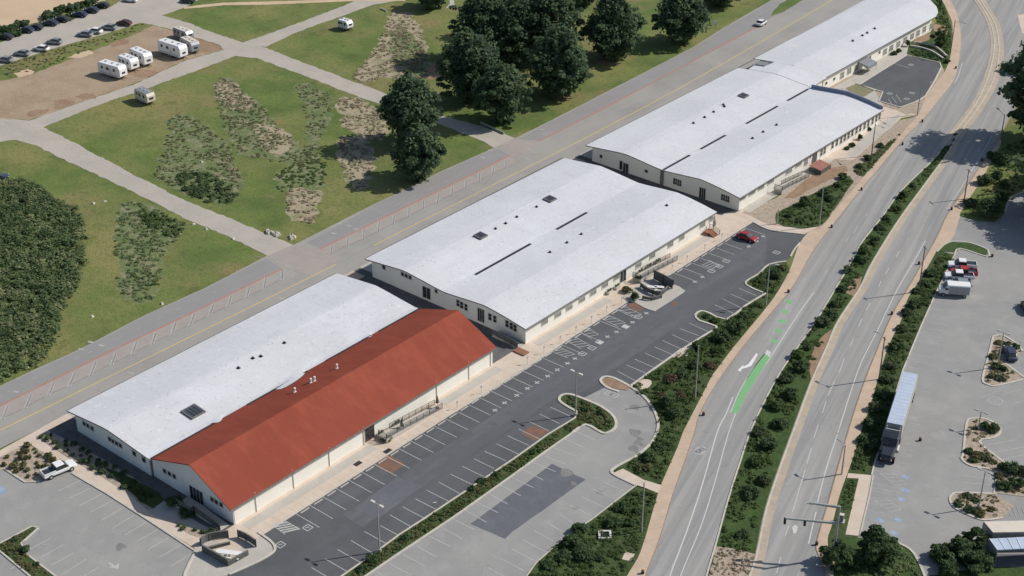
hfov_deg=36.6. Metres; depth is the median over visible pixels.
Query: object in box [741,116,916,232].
yard
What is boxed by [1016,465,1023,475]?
island shrub
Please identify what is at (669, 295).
paved island
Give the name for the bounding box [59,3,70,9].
beach bush
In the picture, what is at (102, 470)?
tufted shrub
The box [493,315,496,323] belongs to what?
window
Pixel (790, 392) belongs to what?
median shrub
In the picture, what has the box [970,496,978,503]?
island shrub
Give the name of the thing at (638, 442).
oil stain
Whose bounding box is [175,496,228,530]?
access ramp
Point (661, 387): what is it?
bank shrub
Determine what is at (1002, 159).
roadside shrub
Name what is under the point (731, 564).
rock plants
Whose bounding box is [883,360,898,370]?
verge shrub
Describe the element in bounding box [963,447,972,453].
island shrub
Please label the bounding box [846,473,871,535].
pale walk
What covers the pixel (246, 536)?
screen fence
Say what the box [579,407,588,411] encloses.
strip shrub
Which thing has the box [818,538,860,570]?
round tree
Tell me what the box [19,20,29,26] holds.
beach bush
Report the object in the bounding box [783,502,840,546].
signal mast
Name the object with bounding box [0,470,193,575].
car park
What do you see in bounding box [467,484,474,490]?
strip shrub
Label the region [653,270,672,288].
screen fence
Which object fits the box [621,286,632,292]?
bare shrub
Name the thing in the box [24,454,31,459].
tufted shrub
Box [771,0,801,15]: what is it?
street verge
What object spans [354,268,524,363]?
gap pavement
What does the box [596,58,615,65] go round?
bare soil
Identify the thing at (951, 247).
planted island
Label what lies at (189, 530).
gravel bed
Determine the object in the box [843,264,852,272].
median shrub
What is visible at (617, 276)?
window
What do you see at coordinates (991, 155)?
roadside shrub
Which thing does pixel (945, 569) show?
clump tree
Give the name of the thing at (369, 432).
door
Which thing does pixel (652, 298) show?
screen fence
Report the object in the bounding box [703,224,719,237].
steps
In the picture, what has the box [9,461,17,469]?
tufted shrub
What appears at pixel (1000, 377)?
island shrub
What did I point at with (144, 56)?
camper trailer
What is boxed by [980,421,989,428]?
island shrub
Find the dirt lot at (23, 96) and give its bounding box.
[0,25,222,119]
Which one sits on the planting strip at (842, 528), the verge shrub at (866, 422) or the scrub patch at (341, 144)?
the verge shrub at (866, 422)
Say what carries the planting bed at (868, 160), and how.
on the yard at (766, 212)
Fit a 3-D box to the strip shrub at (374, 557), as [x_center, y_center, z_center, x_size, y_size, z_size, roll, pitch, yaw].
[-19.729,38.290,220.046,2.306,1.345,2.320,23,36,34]
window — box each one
[460,301,463,309]
[464,303,467,311]
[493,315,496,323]
[505,319,508,327]
[509,321,512,329]
[513,324,516,332]
[541,318,547,326]
[555,311,560,318]
[566,303,572,311]
[579,296,584,303]
[590,289,596,296]
[602,281,607,289]
[613,273,619,281]
[635,261,641,268]
[649,252,655,259]
[677,179,681,186]
[679,234,684,241]
[720,193,725,200]
[725,195,729,202]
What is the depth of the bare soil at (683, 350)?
269.16 m
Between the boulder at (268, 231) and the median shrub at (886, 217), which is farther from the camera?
the median shrub at (886, 217)
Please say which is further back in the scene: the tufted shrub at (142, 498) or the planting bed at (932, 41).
the planting bed at (932, 41)
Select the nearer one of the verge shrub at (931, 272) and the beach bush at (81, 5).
the verge shrub at (931, 272)
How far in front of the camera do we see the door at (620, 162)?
333.54 m
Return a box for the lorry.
[878,372,917,462]
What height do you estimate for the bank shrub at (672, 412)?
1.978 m
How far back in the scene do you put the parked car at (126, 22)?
413.18 m
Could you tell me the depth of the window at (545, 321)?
274.30 m
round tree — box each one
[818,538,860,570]
[857,524,900,567]
[930,30,946,45]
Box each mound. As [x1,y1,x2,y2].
[833,537,922,575]
[930,567,1023,575]
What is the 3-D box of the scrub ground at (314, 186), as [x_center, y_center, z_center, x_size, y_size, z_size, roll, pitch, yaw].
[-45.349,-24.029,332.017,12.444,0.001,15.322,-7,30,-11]
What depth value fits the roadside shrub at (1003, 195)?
321.17 m
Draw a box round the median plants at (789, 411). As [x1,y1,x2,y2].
[722,146,947,551]
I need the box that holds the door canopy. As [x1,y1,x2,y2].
[858,57,876,73]
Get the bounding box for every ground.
[0,0,1023,566]
[111,202,183,304]
[155,114,244,204]
[214,79,256,110]
[249,123,294,153]
[273,160,328,191]
[285,187,323,222]
[293,83,334,162]
[334,96,390,140]
[335,134,377,191]
[388,27,429,79]
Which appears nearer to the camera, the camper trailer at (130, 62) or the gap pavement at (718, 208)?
the gap pavement at (718, 208)
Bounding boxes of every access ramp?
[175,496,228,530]
[378,400,442,442]
[491,329,528,355]
[633,253,677,282]
[774,171,809,193]
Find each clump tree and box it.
[929,542,959,566]
[936,557,959,575]
[942,534,982,557]
[959,548,995,574]
[961,526,990,549]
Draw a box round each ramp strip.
[242,445,376,528]
[439,366,502,405]
[533,298,611,345]
[671,235,712,258]
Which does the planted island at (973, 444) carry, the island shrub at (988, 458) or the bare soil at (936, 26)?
the island shrub at (988, 458)
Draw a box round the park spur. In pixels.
[237,1,391,46]
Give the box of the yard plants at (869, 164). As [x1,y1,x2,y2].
[854,133,900,175]
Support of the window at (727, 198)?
in the long shed at (738, 139)
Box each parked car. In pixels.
[0,32,13,39]
[0,55,13,62]
[0,172,8,179]
[13,49,30,56]
[19,26,34,32]
[29,23,43,30]
[32,44,49,51]
[42,19,58,25]
[46,37,62,44]
[53,15,69,22]
[71,10,87,17]
[76,30,93,37]
[83,6,99,13]
[88,27,102,34]
[94,1,109,8]
[100,23,117,30]
[115,19,132,25]
[179,0,195,3]
[736,230,757,242]
[945,278,972,287]
[1002,345,1017,360]
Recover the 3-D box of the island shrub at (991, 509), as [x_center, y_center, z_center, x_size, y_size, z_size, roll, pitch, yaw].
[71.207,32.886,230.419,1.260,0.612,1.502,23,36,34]
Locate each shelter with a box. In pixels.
[980,521,1023,545]
[986,537,1023,565]
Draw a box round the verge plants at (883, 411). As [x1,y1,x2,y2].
[852,252,953,468]
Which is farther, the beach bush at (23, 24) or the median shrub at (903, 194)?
the beach bush at (23, 24)
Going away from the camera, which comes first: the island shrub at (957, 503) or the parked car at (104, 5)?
the island shrub at (957, 503)
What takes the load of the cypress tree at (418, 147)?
on the ground at (130, 132)
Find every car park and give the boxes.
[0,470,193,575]
[36,470,72,487]
[368,388,656,575]
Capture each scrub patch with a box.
[138,207,185,235]
[176,170,238,203]
[215,77,317,164]
[216,79,254,109]
[224,154,241,181]
[250,123,294,149]
[276,159,327,191]
[285,187,321,223]
[296,84,331,168]
[338,97,385,138]
[338,138,373,188]
[352,12,428,82]
[391,27,426,76]
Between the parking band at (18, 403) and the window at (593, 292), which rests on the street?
the parking band at (18, 403)
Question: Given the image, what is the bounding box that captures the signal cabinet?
[836,513,844,523]
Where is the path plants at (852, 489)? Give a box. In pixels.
[841,479,856,508]
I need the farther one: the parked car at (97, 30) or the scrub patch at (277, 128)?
the parked car at (97, 30)
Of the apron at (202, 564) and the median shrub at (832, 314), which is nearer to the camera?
the apron at (202, 564)
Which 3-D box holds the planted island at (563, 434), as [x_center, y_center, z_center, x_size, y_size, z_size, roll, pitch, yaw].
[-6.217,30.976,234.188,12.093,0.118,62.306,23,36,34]
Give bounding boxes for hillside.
[960,131,1023,217]
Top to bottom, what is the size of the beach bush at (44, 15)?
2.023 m
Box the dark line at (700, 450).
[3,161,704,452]
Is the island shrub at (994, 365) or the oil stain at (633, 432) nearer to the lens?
the oil stain at (633, 432)
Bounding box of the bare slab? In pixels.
[622,552,633,560]
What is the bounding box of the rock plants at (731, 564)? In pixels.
[710,548,754,574]
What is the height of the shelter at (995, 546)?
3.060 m
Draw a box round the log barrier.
[480,122,504,133]
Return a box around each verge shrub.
[855,433,871,446]
[861,417,877,429]
[867,438,881,449]
[868,401,882,411]
[875,389,891,398]
[880,373,896,383]
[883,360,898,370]
[887,341,904,349]
[895,324,908,332]
[901,308,913,316]
[908,300,921,308]
[911,287,920,293]
[921,279,931,286]
[923,268,938,276]
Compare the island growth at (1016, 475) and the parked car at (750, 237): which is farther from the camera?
the parked car at (750, 237)
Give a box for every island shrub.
[8,538,17,542]
[17,545,29,552]
[32,561,39,566]
[953,499,963,507]
[962,492,972,498]
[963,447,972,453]
[963,505,975,513]
[967,457,977,462]
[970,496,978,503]
[972,451,984,459]
[974,507,985,517]
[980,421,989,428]
[981,454,991,461]
[986,506,994,511]
[987,372,995,377]
[988,353,997,359]
[988,422,999,433]
[989,459,997,464]
[991,362,1000,368]
[994,472,1003,479]
[995,374,1006,381]
[995,479,1012,490]
[997,462,1006,469]
[998,365,1007,371]
[1001,460,1019,474]
[1002,341,1011,345]
[1008,475,1023,487]
[1012,343,1020,348]
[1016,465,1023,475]
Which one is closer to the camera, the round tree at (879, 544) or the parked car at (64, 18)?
the round tree at (879, 544)
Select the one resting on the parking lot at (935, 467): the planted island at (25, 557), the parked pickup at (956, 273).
the parked pickup at (956, 273)
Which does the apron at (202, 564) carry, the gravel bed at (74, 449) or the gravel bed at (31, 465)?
the gravel bed at (74, 449)
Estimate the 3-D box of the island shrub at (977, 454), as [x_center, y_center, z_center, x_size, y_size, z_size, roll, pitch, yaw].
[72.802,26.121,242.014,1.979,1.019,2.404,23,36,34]
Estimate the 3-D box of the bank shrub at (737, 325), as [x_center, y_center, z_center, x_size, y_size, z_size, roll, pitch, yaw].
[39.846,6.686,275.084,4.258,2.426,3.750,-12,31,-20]
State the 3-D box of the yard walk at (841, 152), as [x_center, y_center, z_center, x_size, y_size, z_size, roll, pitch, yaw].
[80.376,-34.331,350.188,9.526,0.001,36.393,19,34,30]
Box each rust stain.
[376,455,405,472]
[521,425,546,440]
[628,302,642,311]
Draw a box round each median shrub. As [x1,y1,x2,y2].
[735,528,750,538]
[741,484,760,500]
[749,454,766,466]
[750,426,765,436]
[756,473,771,484]
[760,436,779,448]
[766,398,783,411]
[771,417,789,428]
[778,371,795,382]
[784,387,798,399]
[790,349,803,358]
[791,360,808,372]
[802,344,811,350]
[814,315,830,325]
[823,309,838,319]
[830,300,842,307]
[838,285,848,291]
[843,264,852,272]
[854,254,866,263]
[858,244,868,254]
[870,236,880,244]
[875,224,884,229]
[882,214,891,220]
[890,205,901,210]
[898,191,907,198]
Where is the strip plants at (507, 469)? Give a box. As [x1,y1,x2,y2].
[351,395,611,575]
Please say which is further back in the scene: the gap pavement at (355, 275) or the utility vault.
the gap pavement at (355, 275)
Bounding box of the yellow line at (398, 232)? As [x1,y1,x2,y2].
[0,0,831,430]
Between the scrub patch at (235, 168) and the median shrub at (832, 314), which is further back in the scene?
the scrub patch at (235, 168)
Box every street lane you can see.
[0,259,280,404]
[307,149,507,247]
[519,3,779,140]
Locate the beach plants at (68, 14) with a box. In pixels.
[39,4,93,25]
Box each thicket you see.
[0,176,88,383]
[0,184,81,365]
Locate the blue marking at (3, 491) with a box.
[0,474,909,535]
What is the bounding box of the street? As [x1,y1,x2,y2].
[0,0,863,447]
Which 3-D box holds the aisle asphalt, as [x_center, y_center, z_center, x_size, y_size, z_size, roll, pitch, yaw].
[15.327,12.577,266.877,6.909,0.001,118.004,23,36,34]
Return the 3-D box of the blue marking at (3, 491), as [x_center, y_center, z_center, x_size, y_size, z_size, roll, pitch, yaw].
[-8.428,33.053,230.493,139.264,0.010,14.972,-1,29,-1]
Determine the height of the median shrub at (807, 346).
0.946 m
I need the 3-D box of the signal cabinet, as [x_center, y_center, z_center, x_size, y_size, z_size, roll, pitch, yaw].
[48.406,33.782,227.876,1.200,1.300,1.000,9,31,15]
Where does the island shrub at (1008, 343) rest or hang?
on the planted island at (1013, 377)
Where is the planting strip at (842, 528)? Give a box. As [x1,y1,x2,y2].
[828,183,979,546]
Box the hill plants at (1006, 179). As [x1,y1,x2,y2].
[969,139,1023,209]
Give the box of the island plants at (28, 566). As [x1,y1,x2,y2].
[0,530,47,575]
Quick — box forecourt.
[1018,14,1023,32]
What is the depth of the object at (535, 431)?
248.10 m
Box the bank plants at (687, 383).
[628,265,789,477]
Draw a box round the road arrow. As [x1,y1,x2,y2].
[738,353,757,370]
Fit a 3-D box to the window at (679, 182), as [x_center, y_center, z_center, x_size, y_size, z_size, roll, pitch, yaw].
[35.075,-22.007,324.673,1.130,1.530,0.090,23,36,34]
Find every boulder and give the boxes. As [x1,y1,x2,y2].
[266,229,273,234]
[273,231,280,236]
[289,233,295,239]
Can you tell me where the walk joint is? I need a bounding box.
[230,5,959,555]
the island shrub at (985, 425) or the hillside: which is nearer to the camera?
the island shrub at (985, 425)
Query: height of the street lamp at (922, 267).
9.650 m
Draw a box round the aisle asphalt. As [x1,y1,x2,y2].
[342,235,767,526]
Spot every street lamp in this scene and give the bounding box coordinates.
[641,482,644,531]
[694,345,698,399]
[765,264,779,304]
[819,186,823,226]
[837,438,845,474]
[871,123,884,154]
[874,330,885,379]
[917,79,932,114]
[918,246,926,288]
[950,20,965,52]
[964,169,970,198]
[996,108,1004,139]
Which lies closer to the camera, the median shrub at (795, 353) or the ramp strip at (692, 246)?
the median shrub at (795, 353)
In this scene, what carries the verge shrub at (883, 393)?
on the planting strip at (842, 528)
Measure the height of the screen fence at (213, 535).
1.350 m
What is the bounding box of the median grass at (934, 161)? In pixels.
[922,133,956,179]
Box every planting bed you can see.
[775,176,853,228]
[854,140,892,175]
[907,0,951,67]
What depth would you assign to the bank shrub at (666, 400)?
253.60 m
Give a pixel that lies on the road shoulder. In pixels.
(759, 562)
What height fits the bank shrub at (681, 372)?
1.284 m
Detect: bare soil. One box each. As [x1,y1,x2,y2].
[426,63,439,79]
[556,94,572,101]
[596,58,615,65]
[636,379,651,388]
[673,346,692,357]
[784,165,846,197]
[809,329,831,377]
[846,276,861,295]
[914,33,930,43]
[934,24,947,34]
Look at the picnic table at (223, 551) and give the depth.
220.86 m
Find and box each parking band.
[0,275,272,417]
[319,156,515,253]
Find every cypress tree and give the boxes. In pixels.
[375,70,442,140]
[389,122,446,183]
[418,0,445,8]
[434,25,499,103]
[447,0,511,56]
[471,59,532,124]
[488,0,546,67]
[518,0,585,47]
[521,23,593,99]
[572,0,595,6]
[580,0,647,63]
[651,0,711,45]
[703,0,739,7]
[994,40,1023,132]
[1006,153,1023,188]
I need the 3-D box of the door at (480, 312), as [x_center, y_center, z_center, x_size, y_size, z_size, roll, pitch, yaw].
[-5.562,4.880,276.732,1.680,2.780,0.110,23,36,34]
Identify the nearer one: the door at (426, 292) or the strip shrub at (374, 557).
the strip shrub at (374, 557)
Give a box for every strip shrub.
[356,563,367,572]
[365,551,380,564]
[400,533,408,540]
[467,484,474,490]
[476,477,486,483]
[492,471,499,477]
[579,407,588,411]
[595,409,602,414]
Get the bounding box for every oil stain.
[116,543,125,550]
[560,468,573,476]
[628,445,638,451]
[629,405,639,409]
[629,429,640,434]
[634,440,644,445]
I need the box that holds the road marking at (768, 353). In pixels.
[597,64,991,575]
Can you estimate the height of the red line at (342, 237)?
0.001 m
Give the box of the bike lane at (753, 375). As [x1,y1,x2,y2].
[731,299,792,412]
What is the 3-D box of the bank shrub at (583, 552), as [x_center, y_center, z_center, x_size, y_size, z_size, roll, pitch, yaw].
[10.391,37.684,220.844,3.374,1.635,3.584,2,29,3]
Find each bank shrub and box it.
[541,558,556,571]
[556,549,573,564]
[562,533,580,545]
[571,522,589,537]
[573,543,595,562]
[592,552,605,561]
[604,514,624,528]
[612,500,627,511]
[624,518,635,526]
[631,506,643,514]
[636,463,652,471]
[640,451,656,461]
[653,442,664,449]
[654,383,667,391]
[655,391,665,397]
[657,394,676,406]
[664,373,677,383]
[664,406,681,418]
[675,368,689,378]
[675,390,685,397]
[687,358,700,369]
[692,340,705,350]
[702,313,710,317]
[703,361,715,368]
[709,317,720,322]
[709,345,725,353]
[711,329,732,342]
[727,318,746,333]
[738,312,751,320]
[754,276,764,282]
[762,280,771,285]
[767,268,781,277]
[777,264,786,269]
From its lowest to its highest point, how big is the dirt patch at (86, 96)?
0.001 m
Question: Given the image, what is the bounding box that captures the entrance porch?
[809,159,830,174]
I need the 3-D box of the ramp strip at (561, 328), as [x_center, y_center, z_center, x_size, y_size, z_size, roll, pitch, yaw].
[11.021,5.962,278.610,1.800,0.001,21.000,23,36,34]
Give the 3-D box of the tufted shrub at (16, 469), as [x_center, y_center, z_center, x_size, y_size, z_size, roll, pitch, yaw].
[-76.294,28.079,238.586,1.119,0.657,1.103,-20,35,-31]
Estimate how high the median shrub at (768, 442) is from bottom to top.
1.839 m
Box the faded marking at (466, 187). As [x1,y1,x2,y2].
[0,63,1023,522]
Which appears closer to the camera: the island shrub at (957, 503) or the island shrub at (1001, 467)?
the island shrub at (957, 503)
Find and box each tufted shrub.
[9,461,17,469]
[13,467,19,472]
[17,453,23,459]
[21,447,29,454]
[23,442,31,447]
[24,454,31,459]
[44,451,52,457]
[46,455,56,462]
[54,443,61,448]
[82,458,90,463]
[97,468,105,473]
[102,460,108,466]
[120,469,126,474]
[120,484,127,488]
[138,495,146,500]
[208,527,215,531]
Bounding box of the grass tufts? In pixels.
[844,547,919,575]
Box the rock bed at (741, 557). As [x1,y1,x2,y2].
[709,547,755,575]
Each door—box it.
[189,484,204,506]
[365,424,374,441]
[422,285,430,300]
[477,307,484,323]
[619,160,623,170]
[620,269,626,283]
[622,162,628,172]
[699,186,705,198]
[811,152,817,163]
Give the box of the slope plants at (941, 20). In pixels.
[931,0,951,59]
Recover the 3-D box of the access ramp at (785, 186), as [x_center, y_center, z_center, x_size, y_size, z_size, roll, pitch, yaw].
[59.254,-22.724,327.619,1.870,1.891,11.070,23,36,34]
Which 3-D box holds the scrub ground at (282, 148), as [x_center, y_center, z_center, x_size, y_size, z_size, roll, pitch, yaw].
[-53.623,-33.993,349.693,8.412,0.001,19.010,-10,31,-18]
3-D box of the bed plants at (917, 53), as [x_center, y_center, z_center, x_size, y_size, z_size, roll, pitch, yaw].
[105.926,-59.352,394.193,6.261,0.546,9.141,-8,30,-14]
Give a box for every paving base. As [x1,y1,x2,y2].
[461,341,566,408]
[830,57,943,116]
[848,26,952,76]
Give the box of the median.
[708,146,949,575]
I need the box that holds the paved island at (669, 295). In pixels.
[623,277,684,310]
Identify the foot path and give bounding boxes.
[627,0,960,575]
[740,214,818,232]
[817,138,1001,575]
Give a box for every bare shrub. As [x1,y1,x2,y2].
[380,435,392,442]
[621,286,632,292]
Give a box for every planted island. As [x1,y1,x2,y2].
[0,527,52,575]
[344,395,613,575]
[528,486,656,575]
[602,378,628,390]
[614,262,788,483]
[939,242,987,254]
[951,493,1012,518]
[963,419,1023,496]
[984,336,1022,384]
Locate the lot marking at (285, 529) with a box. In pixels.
[11,63,913,575]
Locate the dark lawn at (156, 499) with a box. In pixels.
[105,467,163,507]
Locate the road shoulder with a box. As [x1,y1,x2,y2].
[751,0,1003,575]
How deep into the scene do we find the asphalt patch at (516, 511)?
232.34 m
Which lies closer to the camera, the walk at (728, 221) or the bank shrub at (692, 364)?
the bank shrub at (692, 364)
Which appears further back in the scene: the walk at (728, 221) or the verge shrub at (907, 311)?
the walk at (728, 221)
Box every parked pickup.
[39,459,76,479]
[944,269,974,279]
[947,258,977,267]
[950,265,977,275]
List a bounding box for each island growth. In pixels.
[955,493,999,515]
[964,419,1023,493]
[986,341,1020,381]
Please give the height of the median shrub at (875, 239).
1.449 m
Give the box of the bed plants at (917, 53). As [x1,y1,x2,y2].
[910,48,944,60]
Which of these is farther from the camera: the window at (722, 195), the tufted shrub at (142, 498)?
the window at (722, 195)
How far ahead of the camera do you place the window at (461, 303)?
279.09 m
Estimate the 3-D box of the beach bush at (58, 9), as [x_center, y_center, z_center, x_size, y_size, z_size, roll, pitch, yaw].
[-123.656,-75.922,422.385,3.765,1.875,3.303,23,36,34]
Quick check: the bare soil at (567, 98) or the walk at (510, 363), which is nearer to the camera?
the walk at (510, 363)
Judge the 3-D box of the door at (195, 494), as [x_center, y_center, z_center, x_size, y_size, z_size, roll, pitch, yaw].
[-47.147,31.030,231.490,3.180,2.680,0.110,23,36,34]
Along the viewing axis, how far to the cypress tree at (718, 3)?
425.23 m
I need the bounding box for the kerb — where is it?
[0,0,1023,575]
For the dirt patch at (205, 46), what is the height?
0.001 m
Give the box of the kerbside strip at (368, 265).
[69,67,750,417]
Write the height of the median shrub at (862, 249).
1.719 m
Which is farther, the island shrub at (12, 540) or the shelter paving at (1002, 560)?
the island shrub at (12, 540)
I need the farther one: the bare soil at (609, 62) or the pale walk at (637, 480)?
the bare soil at (609, 62)
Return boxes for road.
[0,0,196,65]
[141,15,513,147]
[646,0,990,575]
[759,0,1023,575]
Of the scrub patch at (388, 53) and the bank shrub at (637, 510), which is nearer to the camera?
the bank shrub at (637, 510)
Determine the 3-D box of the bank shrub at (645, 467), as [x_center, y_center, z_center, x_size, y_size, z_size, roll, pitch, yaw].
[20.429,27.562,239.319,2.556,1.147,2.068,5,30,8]
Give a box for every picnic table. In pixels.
[214,548,229,556]
[227,550,241,559]
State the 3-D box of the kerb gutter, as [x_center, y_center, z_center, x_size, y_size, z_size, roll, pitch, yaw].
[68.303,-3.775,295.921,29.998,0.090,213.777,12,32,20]
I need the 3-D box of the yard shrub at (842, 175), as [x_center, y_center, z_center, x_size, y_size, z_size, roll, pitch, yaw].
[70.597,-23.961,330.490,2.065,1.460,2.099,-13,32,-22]
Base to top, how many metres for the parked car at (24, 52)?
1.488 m
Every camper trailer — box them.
[97,59,127,77]
[117,53,138,70]
[129,46,152,65]
[134,86,155,103]
[157,37,187,57]
[172,25,193,38]
[179,35,199,52]
[337,17,352,30]
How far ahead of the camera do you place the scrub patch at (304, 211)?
320.72 m
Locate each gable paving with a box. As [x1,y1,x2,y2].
[48,418,233,530]
[155,502,180,524]
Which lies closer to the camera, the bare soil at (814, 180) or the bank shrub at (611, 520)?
the bank shrub at (611, 520)
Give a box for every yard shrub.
[796,217,804,222]
[799,196,810,204]
[818,188,830,194]
[824,194,834,201]
[833,181,841,186]
[838,173,847,178]
[855,163,862,167]
[863,154,871,159]
[876,142,883,147]
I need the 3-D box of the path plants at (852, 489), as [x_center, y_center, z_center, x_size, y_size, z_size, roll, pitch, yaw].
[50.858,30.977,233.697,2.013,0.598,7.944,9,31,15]
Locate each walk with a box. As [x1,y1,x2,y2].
[213,211,745,548]
[614,469,660,492]
[715,213,804,234]
[741,160,832,212]
[821,107,916,159]
[834,45,911,106]
[846,113,900,157]
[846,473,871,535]
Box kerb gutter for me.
[645,107,1015,575]
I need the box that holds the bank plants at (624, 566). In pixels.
[529,490,656,575]
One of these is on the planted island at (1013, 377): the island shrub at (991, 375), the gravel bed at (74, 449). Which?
the island shrub at (991, 375)
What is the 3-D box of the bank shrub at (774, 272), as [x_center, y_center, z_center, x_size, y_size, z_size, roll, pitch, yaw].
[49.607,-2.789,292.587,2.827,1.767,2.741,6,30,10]
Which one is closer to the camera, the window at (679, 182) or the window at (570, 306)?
the window at (570, 306)
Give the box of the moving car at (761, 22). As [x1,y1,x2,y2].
[755,19,766,26]
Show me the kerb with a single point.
(648, 400)
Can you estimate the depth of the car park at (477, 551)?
230.23 m
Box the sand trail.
[184,0,404,8]
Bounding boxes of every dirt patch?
[14,69,33,76]
[26,109,49,116]
[54,99,74,108]
[68,50,92,57]
[75,92,95,99]
[108,38,129,46]
[128,69,157,77]
[175,39,218,51]
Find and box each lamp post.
[370,500,383,551]
[570,369,582,415]
[974,408,988,429]
[977,467,993,506]
[997,329,1010,363]
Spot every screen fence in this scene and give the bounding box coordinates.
[199,530,228,545]
[237,529,256,546]
[640,282,668,295]
[642,294,661,300]
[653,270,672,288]
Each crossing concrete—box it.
[267,244,340,276]
[497,138,537,156]
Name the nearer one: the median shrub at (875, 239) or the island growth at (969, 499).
the island growth at (969, 499)
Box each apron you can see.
[35,417,273,575]
[931,214,959,253]
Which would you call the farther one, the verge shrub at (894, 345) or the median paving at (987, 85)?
the median paving at (987, 85)
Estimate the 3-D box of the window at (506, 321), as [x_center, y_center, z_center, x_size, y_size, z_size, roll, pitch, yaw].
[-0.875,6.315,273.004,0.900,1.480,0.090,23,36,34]
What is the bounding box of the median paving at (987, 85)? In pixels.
[940,0,1002,146]
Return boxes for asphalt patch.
[355,477,420,516]
[471,464,584,538]
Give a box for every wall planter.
[606,288,612,294]
[614,283,620,289]
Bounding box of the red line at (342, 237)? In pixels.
[0,27,755,405]
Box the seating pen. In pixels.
[201,541,248,565]
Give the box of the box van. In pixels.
[938,280,970,297]
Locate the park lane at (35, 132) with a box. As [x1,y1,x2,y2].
[0,49,291,254]
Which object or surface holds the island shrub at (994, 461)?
on the planted island at (973, 444)
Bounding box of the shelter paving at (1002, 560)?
[994,554,1023,566]
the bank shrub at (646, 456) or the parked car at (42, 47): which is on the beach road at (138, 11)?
the parked car at (42, 47)
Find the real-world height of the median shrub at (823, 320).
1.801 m
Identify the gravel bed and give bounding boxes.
[0,446,57,480]
[36,432,156,509]
[174,521,209,536]
[846,84,873,96]
[891,103,917,114]
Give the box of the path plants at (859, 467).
[852,454,869,470]
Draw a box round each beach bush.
[1,26,13,32]
[8,22,19,27]
[8,28,21,36]
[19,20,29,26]
[40,12,49,18]
[43,10,57,17]
[53,6,64,13]
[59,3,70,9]
[67,2,79,10]
[74,1,85,7]
[79,0,91,5]
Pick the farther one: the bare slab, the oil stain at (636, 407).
the oil stain at (636, 407)
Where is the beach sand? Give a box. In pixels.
[0,0,104,25]
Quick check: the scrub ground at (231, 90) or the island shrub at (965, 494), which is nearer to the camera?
the island shrub at (965, 494)
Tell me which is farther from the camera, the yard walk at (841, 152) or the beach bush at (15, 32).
the beach bush at (15, 32)
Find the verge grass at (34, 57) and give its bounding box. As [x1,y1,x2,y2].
[0,23,143,76]
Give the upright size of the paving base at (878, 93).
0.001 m
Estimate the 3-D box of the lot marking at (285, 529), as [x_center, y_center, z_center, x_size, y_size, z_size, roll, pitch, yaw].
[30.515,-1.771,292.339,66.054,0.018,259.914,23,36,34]
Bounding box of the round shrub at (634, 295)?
[630,291,639,299]
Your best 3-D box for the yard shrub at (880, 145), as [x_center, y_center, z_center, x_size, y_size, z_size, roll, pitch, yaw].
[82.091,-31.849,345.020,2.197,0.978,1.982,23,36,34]
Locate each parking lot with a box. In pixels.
[227,223,804,575]
[858,192,1023,575]
[861,56,939,106]
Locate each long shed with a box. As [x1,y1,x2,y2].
[66,273,496,524]
[364,158,716,343]
[585,59,883,210]
[748,0,937,86]
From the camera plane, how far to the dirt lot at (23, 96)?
380.21 m
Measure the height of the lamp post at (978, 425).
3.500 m
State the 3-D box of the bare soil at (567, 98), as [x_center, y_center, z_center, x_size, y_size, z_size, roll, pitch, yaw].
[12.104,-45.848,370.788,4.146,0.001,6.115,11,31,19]
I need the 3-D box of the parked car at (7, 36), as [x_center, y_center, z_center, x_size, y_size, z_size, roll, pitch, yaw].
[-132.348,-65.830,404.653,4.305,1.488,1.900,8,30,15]
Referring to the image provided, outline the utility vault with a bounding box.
[598,530,611,539]
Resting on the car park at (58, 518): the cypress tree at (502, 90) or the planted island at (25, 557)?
the planted island at (25, 557)
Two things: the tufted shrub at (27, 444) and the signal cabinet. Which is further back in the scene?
the tufted shrub at (27, 444)
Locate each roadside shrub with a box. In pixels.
[962,198,977,206]
[976,173,995,184]
[976,196,1003,217]
[986,151,1000,160]
[991,170,1002,178]
[996,154,1010,164]
[996,192,1007,199]
[999,180,1009,188]
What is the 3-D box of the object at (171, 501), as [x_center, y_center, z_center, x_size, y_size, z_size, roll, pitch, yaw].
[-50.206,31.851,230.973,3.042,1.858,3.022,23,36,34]
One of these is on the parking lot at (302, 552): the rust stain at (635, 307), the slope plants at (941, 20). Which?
the rust stain at (635, 307)
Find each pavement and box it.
[0,414,199,548]
[344,271,364,279]
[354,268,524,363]
[571,157,584,161]
[575,155,737,226]
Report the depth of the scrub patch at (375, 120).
359.00 m
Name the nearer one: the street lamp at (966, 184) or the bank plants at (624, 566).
the bank plants at (624, 566)
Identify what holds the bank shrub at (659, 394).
on the planted island at (705, 378)
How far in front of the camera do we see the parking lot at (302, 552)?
244.98 m

